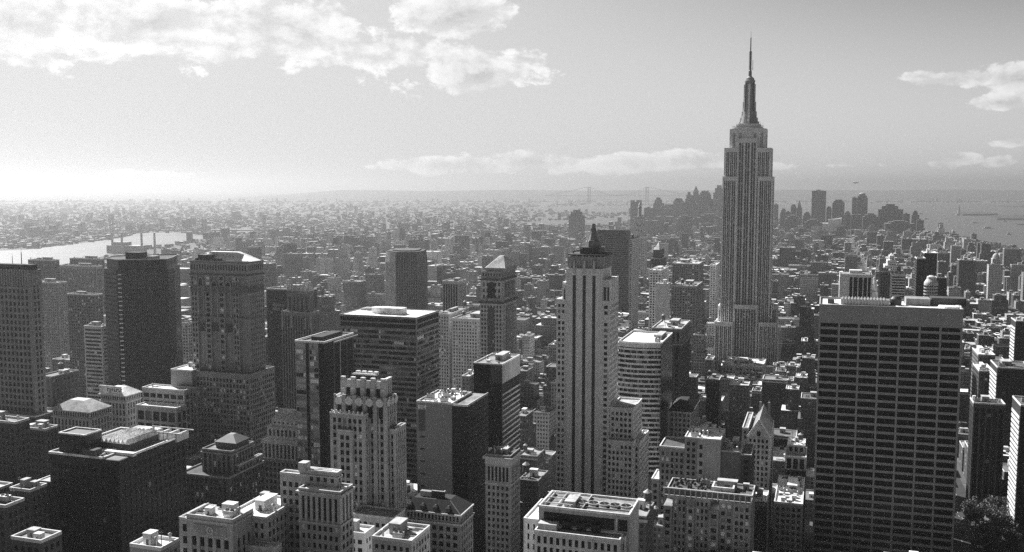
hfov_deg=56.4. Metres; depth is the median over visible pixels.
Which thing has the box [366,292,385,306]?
office building
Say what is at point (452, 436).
office building
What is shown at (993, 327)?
apartment building
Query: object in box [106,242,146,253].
power station
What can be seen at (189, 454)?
window
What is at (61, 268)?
window
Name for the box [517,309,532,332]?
apartment building
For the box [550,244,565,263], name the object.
office building
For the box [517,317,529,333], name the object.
apartment building
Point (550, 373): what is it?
apartment building
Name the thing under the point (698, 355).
apartment building
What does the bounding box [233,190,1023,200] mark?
hills
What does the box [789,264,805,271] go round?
apartment building
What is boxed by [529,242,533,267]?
apartment building
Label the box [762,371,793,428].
apartment building
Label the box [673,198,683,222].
office tower
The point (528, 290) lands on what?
apartment building
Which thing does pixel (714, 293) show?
apartment building
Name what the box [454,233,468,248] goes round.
apartment building
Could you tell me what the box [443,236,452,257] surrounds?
office building
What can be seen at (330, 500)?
window
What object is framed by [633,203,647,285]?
clock tower
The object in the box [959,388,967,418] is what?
apartment building
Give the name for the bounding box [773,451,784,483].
apartment building
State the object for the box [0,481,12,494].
apartment building
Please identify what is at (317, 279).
apartment building
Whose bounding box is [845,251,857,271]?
apartment building
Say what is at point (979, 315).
apartment building
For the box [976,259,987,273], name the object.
apartment building
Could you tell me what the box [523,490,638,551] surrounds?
office building
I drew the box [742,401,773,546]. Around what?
office building
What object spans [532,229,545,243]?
apartment building
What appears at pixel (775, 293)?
apartment building
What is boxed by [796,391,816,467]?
apartment building
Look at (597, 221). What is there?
bay
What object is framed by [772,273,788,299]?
apartment building
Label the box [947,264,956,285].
apartment building
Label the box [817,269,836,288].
apartment building
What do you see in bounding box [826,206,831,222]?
office tower
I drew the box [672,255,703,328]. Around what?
apartment building
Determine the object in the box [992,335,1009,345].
apartment building
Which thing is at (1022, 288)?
apartment building
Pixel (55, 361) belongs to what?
apartment building
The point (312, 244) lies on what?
city buildings
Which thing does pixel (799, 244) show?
apartment building
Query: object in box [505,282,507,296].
arch window
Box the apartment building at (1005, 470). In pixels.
[1002,465,1008,498]
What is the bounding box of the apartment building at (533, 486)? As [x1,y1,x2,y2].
[520,462,550,551]
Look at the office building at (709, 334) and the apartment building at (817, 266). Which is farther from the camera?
the apartment building at (817, 266)
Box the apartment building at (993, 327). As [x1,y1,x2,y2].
[981,320,1002,332]
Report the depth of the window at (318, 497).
394.36 m
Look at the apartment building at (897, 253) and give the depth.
2880.32 m
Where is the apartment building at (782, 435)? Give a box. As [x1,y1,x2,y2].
[773,427,796,447]
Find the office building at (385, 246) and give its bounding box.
[380,239,391,252]
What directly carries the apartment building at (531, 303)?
on the ground
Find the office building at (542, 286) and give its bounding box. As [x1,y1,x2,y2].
[537,276,548,306]
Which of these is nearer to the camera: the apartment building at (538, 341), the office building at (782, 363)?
the office building at (782, 363)
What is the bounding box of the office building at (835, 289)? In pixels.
[829,280,838,296]
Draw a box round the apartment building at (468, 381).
[462,369,473,393]
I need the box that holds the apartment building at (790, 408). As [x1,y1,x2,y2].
[781,378,800,429]
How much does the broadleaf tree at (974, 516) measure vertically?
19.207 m
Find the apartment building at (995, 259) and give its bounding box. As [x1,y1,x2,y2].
[991,250,1000,263]
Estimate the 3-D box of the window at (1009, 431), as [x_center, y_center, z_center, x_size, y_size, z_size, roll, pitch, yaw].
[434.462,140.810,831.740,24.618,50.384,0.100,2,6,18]
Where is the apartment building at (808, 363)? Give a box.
[800,353,815,392]
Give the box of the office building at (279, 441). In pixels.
[261,404,297,494]
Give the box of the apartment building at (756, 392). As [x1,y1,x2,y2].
[751,386,761,412]
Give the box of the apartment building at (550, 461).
[545,451,555,489]
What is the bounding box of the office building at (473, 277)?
[467,270,478,294]
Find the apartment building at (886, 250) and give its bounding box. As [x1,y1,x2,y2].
[881,239,893,256]
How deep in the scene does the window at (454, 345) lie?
951.34 m
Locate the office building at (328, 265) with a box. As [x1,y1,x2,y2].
[323,256,334,273]
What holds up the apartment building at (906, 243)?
on the ground
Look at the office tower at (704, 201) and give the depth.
5506.93 m
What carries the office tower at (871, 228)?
on the ground
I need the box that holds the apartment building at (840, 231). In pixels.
[835,226,845,237]
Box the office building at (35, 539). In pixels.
[11,526,61,551]
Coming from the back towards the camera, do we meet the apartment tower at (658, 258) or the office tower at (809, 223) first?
the office tower at (809, 223)
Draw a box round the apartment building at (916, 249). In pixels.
[910,240,921,257]
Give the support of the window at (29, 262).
in the apartment tower at (49, 267)
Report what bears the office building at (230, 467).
on the ground
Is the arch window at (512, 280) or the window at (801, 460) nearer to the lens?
the window at (801, 460)
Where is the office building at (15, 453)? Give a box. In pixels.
[0,410,31,485]
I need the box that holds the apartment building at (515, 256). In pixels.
[511,250,519,265]
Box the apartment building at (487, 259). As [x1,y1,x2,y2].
[481,254,492,270]
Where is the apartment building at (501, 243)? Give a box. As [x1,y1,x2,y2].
[492,239,510,252]
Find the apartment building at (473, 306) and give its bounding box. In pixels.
[467,302,479,311]
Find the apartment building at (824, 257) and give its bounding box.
[821,253,829,270]
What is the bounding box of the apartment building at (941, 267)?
[937,260,946,275]
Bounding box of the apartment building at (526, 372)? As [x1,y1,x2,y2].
[519,365,532,381]
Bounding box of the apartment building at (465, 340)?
[452,310,479,390]
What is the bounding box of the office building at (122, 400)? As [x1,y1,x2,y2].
[98,385,141,429]
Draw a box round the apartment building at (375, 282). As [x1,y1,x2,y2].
[365,272,383,292]
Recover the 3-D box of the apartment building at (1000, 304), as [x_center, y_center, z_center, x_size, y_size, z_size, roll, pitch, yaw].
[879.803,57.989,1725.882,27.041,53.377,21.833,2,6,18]
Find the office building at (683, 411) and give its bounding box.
[668,396,699,437]
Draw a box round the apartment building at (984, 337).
[976,330,990,346]
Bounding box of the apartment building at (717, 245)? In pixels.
[713,235,720,253]
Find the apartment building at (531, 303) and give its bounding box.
[526,295,536,315]
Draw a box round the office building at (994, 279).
[986,263,1002,298]
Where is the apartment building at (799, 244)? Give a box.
[795,237,804,250]
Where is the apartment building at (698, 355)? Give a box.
[690,328,706,377]
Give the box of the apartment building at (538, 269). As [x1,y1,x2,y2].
[533,264,542,276]
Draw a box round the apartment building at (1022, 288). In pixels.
[1020,272,1023,299]
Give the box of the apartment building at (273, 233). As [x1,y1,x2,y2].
[268,229,278,243]
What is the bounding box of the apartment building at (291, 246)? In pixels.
[284,241,296,252]
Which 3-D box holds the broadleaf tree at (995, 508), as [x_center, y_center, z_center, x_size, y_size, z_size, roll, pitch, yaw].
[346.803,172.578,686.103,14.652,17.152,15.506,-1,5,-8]
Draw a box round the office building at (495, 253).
[483,248,500,260]
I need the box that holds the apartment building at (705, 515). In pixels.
[663,476,754,551]
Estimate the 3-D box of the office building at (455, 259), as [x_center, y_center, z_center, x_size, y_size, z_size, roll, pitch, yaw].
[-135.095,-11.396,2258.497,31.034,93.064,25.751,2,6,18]
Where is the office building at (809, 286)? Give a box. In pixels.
[800,271,817,304]
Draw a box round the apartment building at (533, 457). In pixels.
[520,443,545,475]
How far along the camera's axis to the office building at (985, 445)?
720.62 m
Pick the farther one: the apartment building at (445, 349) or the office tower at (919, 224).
the office tower at (919, 224)
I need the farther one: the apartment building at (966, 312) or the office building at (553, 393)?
the apartment building at (966, 312)
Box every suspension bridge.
[46,219,295,234]
[546,187,684,204]
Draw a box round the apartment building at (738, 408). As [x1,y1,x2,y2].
[724,377,752,440]
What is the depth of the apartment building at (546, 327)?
1349.31 m
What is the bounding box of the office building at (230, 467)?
[187,432,264,511]
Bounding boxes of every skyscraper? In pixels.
[0,252,52,423]
[104,252,182,402]
[177,251,275,456]
[266,284,316,409]
[281,281,319,408]
[294,330,357,467]
[330,370,406,532]
[385,248,427,309]
[478,255,517,358]
[556,223,648,498]
[597,229,630,312]
[714,38,778,362]
[812,296,965,551]
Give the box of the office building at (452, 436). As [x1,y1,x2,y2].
[416,384,488,551]
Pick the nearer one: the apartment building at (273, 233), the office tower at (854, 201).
the apartment building at (273, 233)
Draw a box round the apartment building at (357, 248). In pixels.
[351,245,366,256]
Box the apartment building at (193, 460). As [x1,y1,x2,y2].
[186,449,201,466]
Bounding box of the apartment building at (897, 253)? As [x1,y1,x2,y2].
[893,246,902,257]
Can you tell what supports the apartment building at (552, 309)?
on the ground
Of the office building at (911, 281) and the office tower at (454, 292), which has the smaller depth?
the office tower at (454, 292)
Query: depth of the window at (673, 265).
1532.53 m
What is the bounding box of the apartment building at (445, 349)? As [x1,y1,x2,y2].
[439,300,468,389]
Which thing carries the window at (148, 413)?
in the office building at (163, 405)
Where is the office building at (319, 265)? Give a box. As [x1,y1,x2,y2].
[315,256,324,274]
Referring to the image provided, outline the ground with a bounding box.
[0,192,1023,542]
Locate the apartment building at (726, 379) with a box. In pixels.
[721,375,734,410]
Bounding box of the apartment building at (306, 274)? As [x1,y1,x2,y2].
[300,268,311,281]
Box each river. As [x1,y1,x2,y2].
[0,233,202,264]
[216,228,253,232]
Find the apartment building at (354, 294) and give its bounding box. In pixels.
[342,279,365,311]
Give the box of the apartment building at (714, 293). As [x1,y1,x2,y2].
[709,261,719,321]
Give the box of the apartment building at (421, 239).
[418,233,423,248]
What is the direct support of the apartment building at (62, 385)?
on the ground
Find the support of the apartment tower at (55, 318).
on the ground
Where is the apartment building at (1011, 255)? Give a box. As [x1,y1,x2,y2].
[1002,248,1021,269]
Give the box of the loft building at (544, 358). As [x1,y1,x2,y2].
[532,355,547,371]
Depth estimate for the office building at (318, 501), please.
397.05 m
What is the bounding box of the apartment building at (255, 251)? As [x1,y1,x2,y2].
[247,245,261,259]
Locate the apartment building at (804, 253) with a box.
[800,248,807,261]
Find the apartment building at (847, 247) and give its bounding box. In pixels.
[843,241,851,252]
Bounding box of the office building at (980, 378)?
[971,362,989,397]
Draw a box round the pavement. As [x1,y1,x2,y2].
[533,235,1023,551]
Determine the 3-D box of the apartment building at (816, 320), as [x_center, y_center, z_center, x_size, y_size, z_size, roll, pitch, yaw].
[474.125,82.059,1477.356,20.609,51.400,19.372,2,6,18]
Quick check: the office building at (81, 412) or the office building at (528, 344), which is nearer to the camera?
the office building at (81, 412)
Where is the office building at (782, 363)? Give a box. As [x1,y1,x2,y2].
[773,361,785,374]
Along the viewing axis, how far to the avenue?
698.43 m
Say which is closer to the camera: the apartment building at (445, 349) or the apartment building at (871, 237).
the apartment building at (445, 349)
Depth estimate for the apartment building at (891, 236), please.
3659.66 m
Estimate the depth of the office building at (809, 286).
1849.37 m
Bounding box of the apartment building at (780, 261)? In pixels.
[777,246,793,266]
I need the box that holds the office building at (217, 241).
[211,237,225,250]
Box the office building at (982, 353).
[967,344,994,426]
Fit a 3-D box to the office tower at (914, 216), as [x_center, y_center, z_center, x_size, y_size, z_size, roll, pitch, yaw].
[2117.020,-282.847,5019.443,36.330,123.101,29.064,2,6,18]
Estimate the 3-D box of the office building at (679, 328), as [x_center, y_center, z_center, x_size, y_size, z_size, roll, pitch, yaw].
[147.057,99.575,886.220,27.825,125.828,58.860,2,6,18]
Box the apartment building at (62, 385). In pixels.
[46,362,79,406]
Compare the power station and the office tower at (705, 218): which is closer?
the power station
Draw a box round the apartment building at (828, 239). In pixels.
[821,234,832,248]
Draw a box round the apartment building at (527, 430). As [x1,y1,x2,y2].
[519,407,535,449]
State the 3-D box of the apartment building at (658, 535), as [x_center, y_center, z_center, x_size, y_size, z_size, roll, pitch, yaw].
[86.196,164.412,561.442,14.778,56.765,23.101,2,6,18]
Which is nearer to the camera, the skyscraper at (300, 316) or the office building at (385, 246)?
the skyscraper at (300, 316)
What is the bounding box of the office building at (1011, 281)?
[1004,261,1023,294]
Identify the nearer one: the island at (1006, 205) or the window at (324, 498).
the window at (324, 498)
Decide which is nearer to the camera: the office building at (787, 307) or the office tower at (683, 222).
the office building at (787, 307)
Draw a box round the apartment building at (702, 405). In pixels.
[698,394,724,420]
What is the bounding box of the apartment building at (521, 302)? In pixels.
[516,288,525,307]
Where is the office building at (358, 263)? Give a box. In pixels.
[353,251,363,275]
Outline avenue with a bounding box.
[535,261,1017,551]
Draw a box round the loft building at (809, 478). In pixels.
[806,468,813,489]
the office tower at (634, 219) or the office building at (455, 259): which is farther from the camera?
the office tower at (634, 219)
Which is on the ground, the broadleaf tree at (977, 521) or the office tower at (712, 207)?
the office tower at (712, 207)
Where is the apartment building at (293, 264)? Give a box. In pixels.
[283,252,302,279]
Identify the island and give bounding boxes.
[951,212,997,215]
[985,205,1023,206]
[988,215,1023,219]
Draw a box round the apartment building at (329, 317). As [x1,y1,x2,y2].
[317,290,340,331]
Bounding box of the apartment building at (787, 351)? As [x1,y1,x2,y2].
[780,340,794,364]
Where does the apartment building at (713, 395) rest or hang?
on the ground
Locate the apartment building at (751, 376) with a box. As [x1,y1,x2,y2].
[738,371,755,381]
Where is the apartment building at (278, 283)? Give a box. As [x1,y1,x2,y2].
[276,268,280,286]
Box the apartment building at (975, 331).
[963,325,991,336]
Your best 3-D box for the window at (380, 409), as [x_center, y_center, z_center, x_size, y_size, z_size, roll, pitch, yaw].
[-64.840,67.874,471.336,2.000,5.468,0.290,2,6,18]
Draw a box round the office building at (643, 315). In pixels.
[638,310,648,321]
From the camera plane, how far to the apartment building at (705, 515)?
490.91 m
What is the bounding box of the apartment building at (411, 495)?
[407,490,419,502]
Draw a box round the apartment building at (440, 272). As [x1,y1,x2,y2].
[436,264,444,283]
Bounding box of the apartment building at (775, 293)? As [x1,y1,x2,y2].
[772,279,778,299]
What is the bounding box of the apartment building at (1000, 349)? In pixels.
[993,343,1009,358]
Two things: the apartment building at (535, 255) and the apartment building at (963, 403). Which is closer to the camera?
the apartment building at (963, 403)
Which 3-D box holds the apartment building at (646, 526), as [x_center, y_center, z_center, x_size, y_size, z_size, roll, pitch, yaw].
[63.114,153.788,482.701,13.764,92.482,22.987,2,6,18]
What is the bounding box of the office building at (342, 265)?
[335,245,349,282]
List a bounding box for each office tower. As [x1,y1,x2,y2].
[339,306,439,483]
[442,277,465,310]
[473,349,519,448]
[569,210,584,238]
[618,330,672,490]
[630,200,641,231]
[632,215,647,232]
[644,207,654,219]
[644,219,657,236]
[653,197,663,219]
[655,215,673,233]
[663,207,672,215]
[664,204,672,207]
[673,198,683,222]
[676,215,694,235]
[681,202,686,214]
[685,192,692,218]
[691,186,698,225]
[696,214,721,229]
[699,191,710,216]
[710,199,714,213]
[713,185,721,216]
[774,203,777,227]
[780,208,785,229]
[785,211,791,217]
[785,215,799,232]
[791,204,795,215]
[796,200,801,224]
[802,212,811,224]
[804,219,821,232]
[811,190,825,222]
[822,218,841,233]
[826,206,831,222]
[832,199,844,224]
[839,269,871,297]
[843,211,850,229]
[851,213,860,229]
[852,196,856,213]
[856,193,867,227]
[862,213,879,230]
[868,225,875,231]
[878,204,902,229]
[884,220,914,233]
[903,213,909,222]
[911,210,918,229]
[916,219,923,231]
[989,359,1023,450]
[1007,395,1023,536]
[1009,316,1023,360]
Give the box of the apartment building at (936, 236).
[932,231,940,242]
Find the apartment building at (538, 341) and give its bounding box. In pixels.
[517,334,542,354]
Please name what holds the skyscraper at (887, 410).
on the ground
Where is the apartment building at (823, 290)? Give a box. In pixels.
[817,282,829,303]
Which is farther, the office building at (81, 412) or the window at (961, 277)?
the window at (961, 277)
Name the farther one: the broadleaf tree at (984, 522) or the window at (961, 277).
the window at (961, 277)
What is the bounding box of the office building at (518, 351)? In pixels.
[517,339,520,362]
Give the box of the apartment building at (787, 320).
[778,314,799,325]
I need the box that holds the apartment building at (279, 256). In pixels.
[275,244,283,273]
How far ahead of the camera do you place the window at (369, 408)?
472.91 m
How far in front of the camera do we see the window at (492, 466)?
545.11 m
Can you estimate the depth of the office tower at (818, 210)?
5507.77 m
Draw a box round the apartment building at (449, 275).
[444,271,454,279]
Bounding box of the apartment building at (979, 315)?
[972,310,986,322]
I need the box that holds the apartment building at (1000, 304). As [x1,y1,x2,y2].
[991,293,1008,316]
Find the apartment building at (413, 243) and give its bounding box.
[408,237,418,247]
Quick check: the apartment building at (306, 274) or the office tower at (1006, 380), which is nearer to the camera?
the office tower at (1006, 380)
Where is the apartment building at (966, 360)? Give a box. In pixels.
[964,355,1003,366]
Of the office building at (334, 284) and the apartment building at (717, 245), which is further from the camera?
the apartment building at (717, 245)
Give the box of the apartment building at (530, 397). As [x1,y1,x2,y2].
[519,380,543,411]
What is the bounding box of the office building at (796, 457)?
[785,431,806,543]
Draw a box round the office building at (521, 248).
[511,244,524,252]
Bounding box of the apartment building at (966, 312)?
[962,299,970,317]
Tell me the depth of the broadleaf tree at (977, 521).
661.04 m
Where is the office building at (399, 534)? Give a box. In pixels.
[372,517,429,551]
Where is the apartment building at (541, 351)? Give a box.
[537,346,547,355]
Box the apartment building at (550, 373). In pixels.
[542,363,555,406]
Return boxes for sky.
[0,0,1023,191]
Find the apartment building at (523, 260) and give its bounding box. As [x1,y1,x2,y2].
[520,253,526,268]
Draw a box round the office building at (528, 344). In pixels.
[522,332,534,358]
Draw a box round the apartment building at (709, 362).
[705,354,714,394]
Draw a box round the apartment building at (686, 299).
[671,278,701,369]
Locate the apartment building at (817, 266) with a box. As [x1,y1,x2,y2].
[811,261,826,273]
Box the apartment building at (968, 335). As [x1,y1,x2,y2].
[962,329,973,341]
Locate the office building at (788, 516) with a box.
[773,475,804,551]
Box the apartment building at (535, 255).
[532,245,538,273]
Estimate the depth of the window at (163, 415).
672.63 m
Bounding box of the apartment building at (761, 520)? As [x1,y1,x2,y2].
[754,483,768,551]
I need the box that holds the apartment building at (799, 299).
[790,294,805,316]
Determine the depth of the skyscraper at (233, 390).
691.10 m
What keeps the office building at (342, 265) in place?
on the ground
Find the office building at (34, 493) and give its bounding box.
[9,477,48,528]
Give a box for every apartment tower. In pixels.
[28,257,59,280]
[42,278,69,371]
[60,263,103,313]
[67,289,103,397]
[70,256,105,313]
[83,321,107,401]
[182,318,192,364]
[629,235,638,332]
[648,266,668,330]
[650,243,666,268]
[655,279,669,323]
[878,267,891,298]
[883,253,897,271]
[889,266,905,298]
[913,253,925,296]
[921,249,936,279]
[923,275,938,297]
[935,273,946,295]
[956,257,975,298]
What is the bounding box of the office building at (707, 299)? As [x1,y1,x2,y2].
[703,288,709,316]
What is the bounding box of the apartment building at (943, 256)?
[936,249,949,274]
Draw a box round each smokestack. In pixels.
[111,232,113,253]
[120,233,123,253]
[140,233,142,251]
[153,233,155,253]
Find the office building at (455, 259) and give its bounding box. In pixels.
[450,252,459,268]
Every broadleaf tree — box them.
[960,498,978,522]
[963,506,992,525]
[964,496,984,514]
[971,520,988,548]
[972,503,992,525]
[975,519,990,531]
[979,495,1008,511]
[987,506,998,516]
[987,517,1010,537]
[990,507,1012,524]
[995,515,1019,529]
[996,521,1019,543]
[999,526,1021,548]
[1013,528,1023,546]
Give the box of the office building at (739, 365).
[722,355,765,375]
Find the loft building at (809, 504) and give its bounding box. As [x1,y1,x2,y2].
[805,489,813,517]
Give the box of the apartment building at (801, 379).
[795,365,807,405]
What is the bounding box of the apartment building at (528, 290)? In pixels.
[523,283,535,304]
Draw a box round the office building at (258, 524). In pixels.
[179,491,287,551]
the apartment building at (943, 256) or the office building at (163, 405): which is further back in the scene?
the apartment building at (943, 256)
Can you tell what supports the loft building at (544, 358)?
on the ground
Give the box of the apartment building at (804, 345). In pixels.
[801,337,807,354]
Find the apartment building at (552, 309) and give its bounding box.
[544,304,555,315]
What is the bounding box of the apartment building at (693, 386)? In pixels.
[689,373,700,398]
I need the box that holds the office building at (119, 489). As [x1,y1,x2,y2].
[38,425,193,551]
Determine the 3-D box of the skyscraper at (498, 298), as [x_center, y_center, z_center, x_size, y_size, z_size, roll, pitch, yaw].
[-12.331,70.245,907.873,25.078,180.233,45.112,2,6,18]
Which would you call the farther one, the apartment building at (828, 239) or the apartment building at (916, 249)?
the apartment building at (828, 239)
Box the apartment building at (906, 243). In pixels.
[901,238,912,252]
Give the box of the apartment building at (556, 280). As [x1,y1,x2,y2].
[545,273,564,289]
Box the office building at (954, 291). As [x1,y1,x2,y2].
[947,284,960,296]
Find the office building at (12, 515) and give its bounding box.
[0,488,25,551]
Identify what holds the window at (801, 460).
in the office building at (796, 457)
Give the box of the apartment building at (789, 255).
[784,247,795,266]
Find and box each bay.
[522,216,629,225]
[527,203,1023,248]
[530,217,565,219]
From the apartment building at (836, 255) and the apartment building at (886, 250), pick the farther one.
the apartment building at (886, 250)
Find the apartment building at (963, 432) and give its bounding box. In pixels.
[957,421,968,456]
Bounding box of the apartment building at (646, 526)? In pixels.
[638,489,653,551]
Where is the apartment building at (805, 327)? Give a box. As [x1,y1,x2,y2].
[795,302,814,356]
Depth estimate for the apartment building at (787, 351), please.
1217.81 m
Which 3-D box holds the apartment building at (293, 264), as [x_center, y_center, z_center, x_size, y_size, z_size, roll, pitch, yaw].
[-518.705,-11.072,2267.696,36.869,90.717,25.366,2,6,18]
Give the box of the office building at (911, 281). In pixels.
[908,273,913,286]
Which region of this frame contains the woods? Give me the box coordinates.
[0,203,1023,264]
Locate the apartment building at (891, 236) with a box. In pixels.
[885,230,897,245]
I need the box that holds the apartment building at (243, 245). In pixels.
[239,240,248,253]
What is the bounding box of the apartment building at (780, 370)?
[775,362,785,375]
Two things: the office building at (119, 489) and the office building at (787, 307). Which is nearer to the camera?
the office building at (119, 489)
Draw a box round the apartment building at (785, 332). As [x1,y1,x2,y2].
[777,321,795,360]
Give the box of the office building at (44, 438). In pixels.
[30,419,58,480]
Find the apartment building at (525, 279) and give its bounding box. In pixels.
[520,276,531,289]
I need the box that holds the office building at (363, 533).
[353,518,374,551]
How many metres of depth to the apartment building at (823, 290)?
1810.97 m
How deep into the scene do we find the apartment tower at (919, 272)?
1151.37 m
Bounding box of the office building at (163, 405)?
[136,362,201,457]
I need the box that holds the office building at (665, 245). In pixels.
[660,241,668,261]
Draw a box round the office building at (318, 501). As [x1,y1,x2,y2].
[280,460,354,551]
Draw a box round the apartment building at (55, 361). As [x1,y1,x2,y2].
[52,354,69,371]
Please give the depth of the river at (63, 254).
3750.29 m
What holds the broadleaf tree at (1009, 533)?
on the ground
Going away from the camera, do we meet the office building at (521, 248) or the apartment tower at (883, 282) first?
the apartment tower at (883, 282)
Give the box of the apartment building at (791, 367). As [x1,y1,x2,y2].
[786,357,800,383]
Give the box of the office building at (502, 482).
[482,439,521,551]
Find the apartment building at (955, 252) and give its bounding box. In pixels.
[950,245,960,265]
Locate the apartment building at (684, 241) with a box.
[681,232,688,249]
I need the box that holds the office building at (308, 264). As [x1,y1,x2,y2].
[302,256,313,270]
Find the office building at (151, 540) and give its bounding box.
[129,529,178,551]
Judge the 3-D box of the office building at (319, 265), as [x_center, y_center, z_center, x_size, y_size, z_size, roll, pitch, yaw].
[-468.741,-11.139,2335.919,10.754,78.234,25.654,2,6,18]
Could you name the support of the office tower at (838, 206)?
on the ground
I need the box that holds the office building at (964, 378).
[960,369,968,388]
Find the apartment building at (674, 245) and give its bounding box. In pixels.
[670,237,678,255]
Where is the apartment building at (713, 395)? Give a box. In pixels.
[706,370,721,427]
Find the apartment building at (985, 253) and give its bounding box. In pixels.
[979,242,991,263]
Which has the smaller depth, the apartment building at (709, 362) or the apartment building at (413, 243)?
the apartment building at (709, 362)
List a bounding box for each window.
[0,285,52,423]
[29,262,51,277]
[42,284,68,366]
[60,268,103,313]
[68,296,87,397]
[138,410,143,418]
[146,411,151,419]
[154,412,159,420]
[161,412,166,421]
[169,413,174,421]
[186,438,192,455]
[191,264,273,453]
[209,538,212,546]
[217,539,220,547]
[225,540,228,548]
[283,316,318,408]
[302,495,304,517]
[308,496,309,517]
[313,497,315,518]
[318,497,320,519]
[324,498,325,519]
[329,498,331,520]
[335,499,336,521]
[368,407,371,417]
[378,408,382,418]
[439,310,468,389]
[454,345,473,390]
[481,273,503,357]
[488,282,494,297]
[492,466,493,480]
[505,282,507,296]
[508,281,510,295]
[512,280,513,294]
[518,480,518,550]
[557,304,634,495]
[639,242,646,275]
[672,296,693,369]
[673,265,680,282]
[674,534,683,551]
[699,445,701,473]
[787,458,790,467]
[793,459,797,468]
[799,459,803,469]
[923,285,938,296]
[959,277,974,296]
[966,404,999,506]
[1004,417,1010,448]
[1017,482,1023,534]
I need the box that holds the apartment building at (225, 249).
[217,248,234,251]
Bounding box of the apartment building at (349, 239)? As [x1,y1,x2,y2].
[344,235,355,246]
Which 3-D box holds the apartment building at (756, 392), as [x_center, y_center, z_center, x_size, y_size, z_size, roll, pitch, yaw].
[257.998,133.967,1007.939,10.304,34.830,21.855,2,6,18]
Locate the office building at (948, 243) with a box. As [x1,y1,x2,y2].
[944,236,953,251]
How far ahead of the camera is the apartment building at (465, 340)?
947.63 m
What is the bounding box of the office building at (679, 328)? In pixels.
[652,314,690,404]
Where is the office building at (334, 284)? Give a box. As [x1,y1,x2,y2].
[327,274,343,304]
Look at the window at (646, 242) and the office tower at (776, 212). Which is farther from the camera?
the office tower at (776, 212)
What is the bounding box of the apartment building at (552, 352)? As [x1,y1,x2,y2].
[548,340,555,364]
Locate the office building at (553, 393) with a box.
[551,379,555,406]
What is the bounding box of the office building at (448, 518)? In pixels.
[405,489,474,551]
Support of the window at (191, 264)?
in the skyscraper at (233, 390)
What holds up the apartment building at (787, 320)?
on the ground
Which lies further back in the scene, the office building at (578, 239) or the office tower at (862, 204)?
the office tower at (862, 204)
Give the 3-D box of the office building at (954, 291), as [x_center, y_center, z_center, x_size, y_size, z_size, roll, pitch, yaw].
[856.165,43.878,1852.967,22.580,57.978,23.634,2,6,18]
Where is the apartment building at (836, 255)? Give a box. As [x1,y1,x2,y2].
[832,250,844,259]
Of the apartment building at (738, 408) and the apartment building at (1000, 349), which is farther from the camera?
the apartment building at (1000, 349)
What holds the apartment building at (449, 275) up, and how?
on the ground
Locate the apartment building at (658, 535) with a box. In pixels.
[653,506,662,551]
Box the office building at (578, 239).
[574,232,582,246]
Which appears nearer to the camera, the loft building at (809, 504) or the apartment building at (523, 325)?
the loft building at (809, 504)
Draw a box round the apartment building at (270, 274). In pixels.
[264,262,275,290]
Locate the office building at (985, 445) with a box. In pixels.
[966,395,1005,507]
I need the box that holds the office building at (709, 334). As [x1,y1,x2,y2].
[706,317,713,346]
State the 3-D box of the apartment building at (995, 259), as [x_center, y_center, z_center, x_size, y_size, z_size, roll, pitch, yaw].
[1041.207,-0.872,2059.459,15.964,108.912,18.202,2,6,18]
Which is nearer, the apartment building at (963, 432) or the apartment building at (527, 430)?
the apartment building at (527, 430)
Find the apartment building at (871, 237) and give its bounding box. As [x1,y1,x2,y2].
[867,231,877,243]
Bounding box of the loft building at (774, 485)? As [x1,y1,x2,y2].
[772,483,776,512]
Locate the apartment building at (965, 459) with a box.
[963,441,967,478]
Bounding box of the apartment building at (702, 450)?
[651,424,754,514]
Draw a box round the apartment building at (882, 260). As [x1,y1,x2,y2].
[878,255,887,270]
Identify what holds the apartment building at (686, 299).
on the ground
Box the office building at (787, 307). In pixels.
[784,298,791,316]
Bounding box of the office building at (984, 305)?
[976,297,992,313]
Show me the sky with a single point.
(96, 95)
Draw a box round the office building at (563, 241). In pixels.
[559,236,568,258]
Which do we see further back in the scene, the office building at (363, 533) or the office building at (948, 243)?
the office building at (948, 243)
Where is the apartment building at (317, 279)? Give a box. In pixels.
[311,274,326,286]
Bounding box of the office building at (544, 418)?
[533,405,555,450]
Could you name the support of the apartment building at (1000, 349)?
on the ground
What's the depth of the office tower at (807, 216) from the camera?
5304.81 m
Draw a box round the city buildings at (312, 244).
[0,198,1023,551]
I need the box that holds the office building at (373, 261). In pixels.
[368,247,377,272]
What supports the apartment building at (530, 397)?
on the ground
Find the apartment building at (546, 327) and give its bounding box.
[536,315,555,346]
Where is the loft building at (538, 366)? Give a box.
[521,357,543,375]
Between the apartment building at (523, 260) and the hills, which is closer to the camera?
the apartment building at (523, 260)
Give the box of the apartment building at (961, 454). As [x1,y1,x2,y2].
[958,441,964,470]
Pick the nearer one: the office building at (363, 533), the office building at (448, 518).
the office building at (363, 533)
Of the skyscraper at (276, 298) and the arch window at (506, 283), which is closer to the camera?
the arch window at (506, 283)
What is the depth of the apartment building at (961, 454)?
829.89 m
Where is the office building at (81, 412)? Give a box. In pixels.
[49,397,111,436]
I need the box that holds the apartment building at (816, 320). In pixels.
[814,313,818,338]
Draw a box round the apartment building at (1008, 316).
[1005,313,1023,324]

